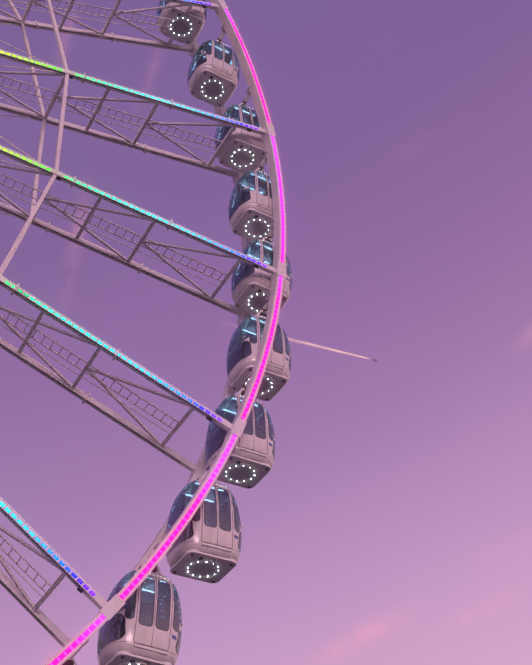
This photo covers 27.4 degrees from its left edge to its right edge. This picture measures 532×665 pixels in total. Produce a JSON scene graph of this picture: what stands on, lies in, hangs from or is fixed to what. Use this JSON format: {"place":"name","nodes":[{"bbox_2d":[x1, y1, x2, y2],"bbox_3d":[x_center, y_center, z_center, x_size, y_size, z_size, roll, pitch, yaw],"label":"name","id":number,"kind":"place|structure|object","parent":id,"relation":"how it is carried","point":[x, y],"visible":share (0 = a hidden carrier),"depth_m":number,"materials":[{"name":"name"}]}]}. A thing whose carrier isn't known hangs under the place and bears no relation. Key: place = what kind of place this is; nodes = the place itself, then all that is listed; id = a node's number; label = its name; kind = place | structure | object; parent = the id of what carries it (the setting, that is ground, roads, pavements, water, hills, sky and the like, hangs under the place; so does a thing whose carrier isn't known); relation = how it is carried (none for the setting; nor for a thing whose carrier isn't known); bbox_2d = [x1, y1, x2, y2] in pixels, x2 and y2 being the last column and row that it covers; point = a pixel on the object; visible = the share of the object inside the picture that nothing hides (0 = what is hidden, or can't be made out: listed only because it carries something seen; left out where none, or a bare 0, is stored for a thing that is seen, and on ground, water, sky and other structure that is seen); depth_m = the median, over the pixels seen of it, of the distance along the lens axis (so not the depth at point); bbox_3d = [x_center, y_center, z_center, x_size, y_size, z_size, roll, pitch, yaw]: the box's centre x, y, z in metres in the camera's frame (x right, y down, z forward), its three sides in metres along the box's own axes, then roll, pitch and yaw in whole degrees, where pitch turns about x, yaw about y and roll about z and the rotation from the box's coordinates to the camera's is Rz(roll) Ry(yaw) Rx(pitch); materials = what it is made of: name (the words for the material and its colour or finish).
{"place":"outdoors","nodes":[
{"label":"outdoors","id":0,"kind":"place"},
{"bbox_2d":[0,0,531,664],"label":"sky","id":1,"kind":"structure","parent":0,"point":[390,522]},
{"bbox_2d":[219,321,367,358],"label":"contrail","id":2,"kind":"object","parent":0,"point":[335,350],"visible":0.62,"depth_m":2408.29,"materials":[{"name":"white"}]},
{"label":"fairground apron","id":3,"kind":"structure","parent":0,"visible":0},
{"bbox_2d":[0,0,285,664],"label":"steel wheel","id":4,"kind":"object","parent":3,"relation":"on","point":[110,609],"visible":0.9,"depth_m":35.91,"materials":[{"name":"white paint"}]},
{"bbox_2d":[62,637,88,664],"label":"gondola hanger","id":5,"kind":"object","parent":4,"relation":"hanging from","point":[71,661],"visible":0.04,"depth_m":25.85,"materials":[{"name":"grey metal"}]},
{"bbox_2d":[97,570,181,664],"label":"ferris wheel cabin","id":6,"kind":"object","parent":4,"relation":"hanging from","point":[148,614],"visible":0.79,"depth_m":27.07,"materials":[{"name":"white metal"}]},
{"bbox_2d":[0,0,284,664],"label":"light strips","id":7,"kind":"object","parent":4,"relation":"attached to","point":[98,621],"visible":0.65,"depth_m":31.45,"materials":[{"name":"pink plastic"}]},
{"bbox_2d":[105,542,183,664],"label":"gondola frame","id":8,"kind":"object","parent":4,"relation":"hanging from","point":[123,658],"visible":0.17,"depth_m":26.64,"materials":[{"name":"grey metal"}]},
{"bbox_2d":[156,6,202,43],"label":"gondola base","id":9,"kind":"object","parent":4,"relation":"hanging from","point":[182,26],"visible":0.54,"depth_m":45.34,"materials":[{"name":"grey metal"}]},
{"bbox_2d":[157,0,206,41],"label":"ferris wheel cabin","id":10,"kind":"object","parent":4,"relation":"hanging from","point":[202,14],"visible":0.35,"depth_m":45.25,"materials":[{"name":"white metal"}]},
{"bbox_2d":[166,480,241,567],"bbox_3d":[-1.754,5.453,30.703,1.968,2.520,1.778,19,-45,-22],"label":"ferris wheel cabin","id":11,"kind":"object","parent":4,"relation":"hanging from","point":[215,520],"visible":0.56,"depth_m":29.90,"materials":[{"name":"white metal"}]},
{"bbox_2d":[165,454,242,582],"bbox_3d":[-1.757,5.342,30.799,1.800,3.353,2.296,19,-45,-22],"label":"gondola frame","id":12,"kind":"object","parent":4,"relation":"hanging from","point":[195,562],"visible":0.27,"depth_m":29.75,"materials":[{"name":"grey metal"}]},
{"bbox_2d":[188,40,239,102],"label":"ferris wheel cabin","id":13,"kind":"object","parent":4,"relation":"hanging from","point":[218,55],"visible":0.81,"depth_m":43.82,"materials":[{"name":"white metal"}]},
{"bbox_2d":[187,23,240,106],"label":"gondola frame","id":14,"kind":"object","parent":4,"relation":"hanging from","point":[214,87],"visible":0.6,"depth_m":43.79,"materials":[{"name":"grey metal"}]},
{"bbox_2d":[205,394,274,473],"bbox_3d":[-0.790,3.186,33.408,1.968,2.520,1.778,19,-45,-22],"label":"ferris wheel cabin","id":15,"kind":"object","parent":4,"relation":"hanging from","point":[258,435],"visible":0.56,"depth_m":32.68,"materials":[{"name":"white metal"}]},
{"bbox_2d":[215,104,264,168],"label":"ferris wheel cabin","id":16,"kind":"object","parent":4,"relation":"hanging from","point":[242,113],"visible":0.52,"depth_m":42.08,"materials":[{"name":"white metal"}]},
{"bbox_2d":[204,371,275,488],"bbox_3d":[-0.792,3.075,33.504,1.800,3.353,2.296,19,-45,-22],"label":"gondola frame","id":17,"kind":"object","parent":4,"relation":"hanging from","point":[237,473],"visible":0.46,"depth_m":32.49,"materials":[{"name":"grey metal"}]},
{"bbox_2d":[214,86,265,173],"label":"gondola frame","id":18,"kind":"object","parent":4,"relation":"hanging from","point":[242,158],"visible":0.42,"depth_m":42.01,"materials":[{"name":"grey metal"}]},
{"bbox_2d":[228,170,285,239],"bbox_3d":[-0.339,-4.846,40.798,1.968,2.520,1.778,20,-45,-22],"label":"ferris wheel cabin","id":19,"kind":"object","parent":4,"relation":"hanging from","point":[254,191],"visible":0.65,"depth_m":39.90,"materials":[{"name":"white metal"}]},
{"bbox_2d":[228,151,285,240],"bbox_3d":[-0.341,-4.957,40.894,1.800,3.353,2.296,20,-45,-22],"label":"gondola frame","id":20,"kind":"object","parent":4,"relation":"hanging from","point":[257,226],"visible":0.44,"depth_m":39.86,"materials":[{"name":"grey metal"}]},
{"bbox_2d":[226,315,290,392],"bbox_3d":[-0.237,0.681,36.017,1.968,2.520,1.778,20,-45,-22],"label":"ferris wheel cabin","id":21,"kind":"object","parent":4,"relation":"hanging from","point":[242,352],"visible":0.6,"depth_m":35.22,"materials":[{"name":"white metal"}]},
{"bbox_2d":[226,293,291,400],"bbox_3d":[-0.238,0.571,36.114,1.800,3.353,2.296,20,-45,-22],"label":"gondola frame","id":22,"kind":"object","parent":4,"relation":"hanging from","point":[276,383],"visible":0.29,"depth_m":35.14,"materials":[{"name":"grey metal"}]},
{"bbox_2d":[231,240,291,309],"bbox_3d":[-0.143,-2.033,38.472,1.968,2.520,1.778,22,-46,-20],"label":"ferris wheel cabin","id":23,"kind":"object","parent":4,"relation":"hanging from","point":[244,274],"visible":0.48,"depth_m":37.66,"materials":[{"name":"white metal"}]},
{"bbox_2d":[231,220,292,314],"bbox_3d":[-0.139,-2.141,38.570,1.800,3.353,2.296,22,-46,-20],"label":"gondola frame","id":24,"kind":"object","parent":4,"relation":"hanging from","point":[257,301],"visible":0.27,"depth_m":37.49,"materials":[{"name":"grey metal"}]}
]}

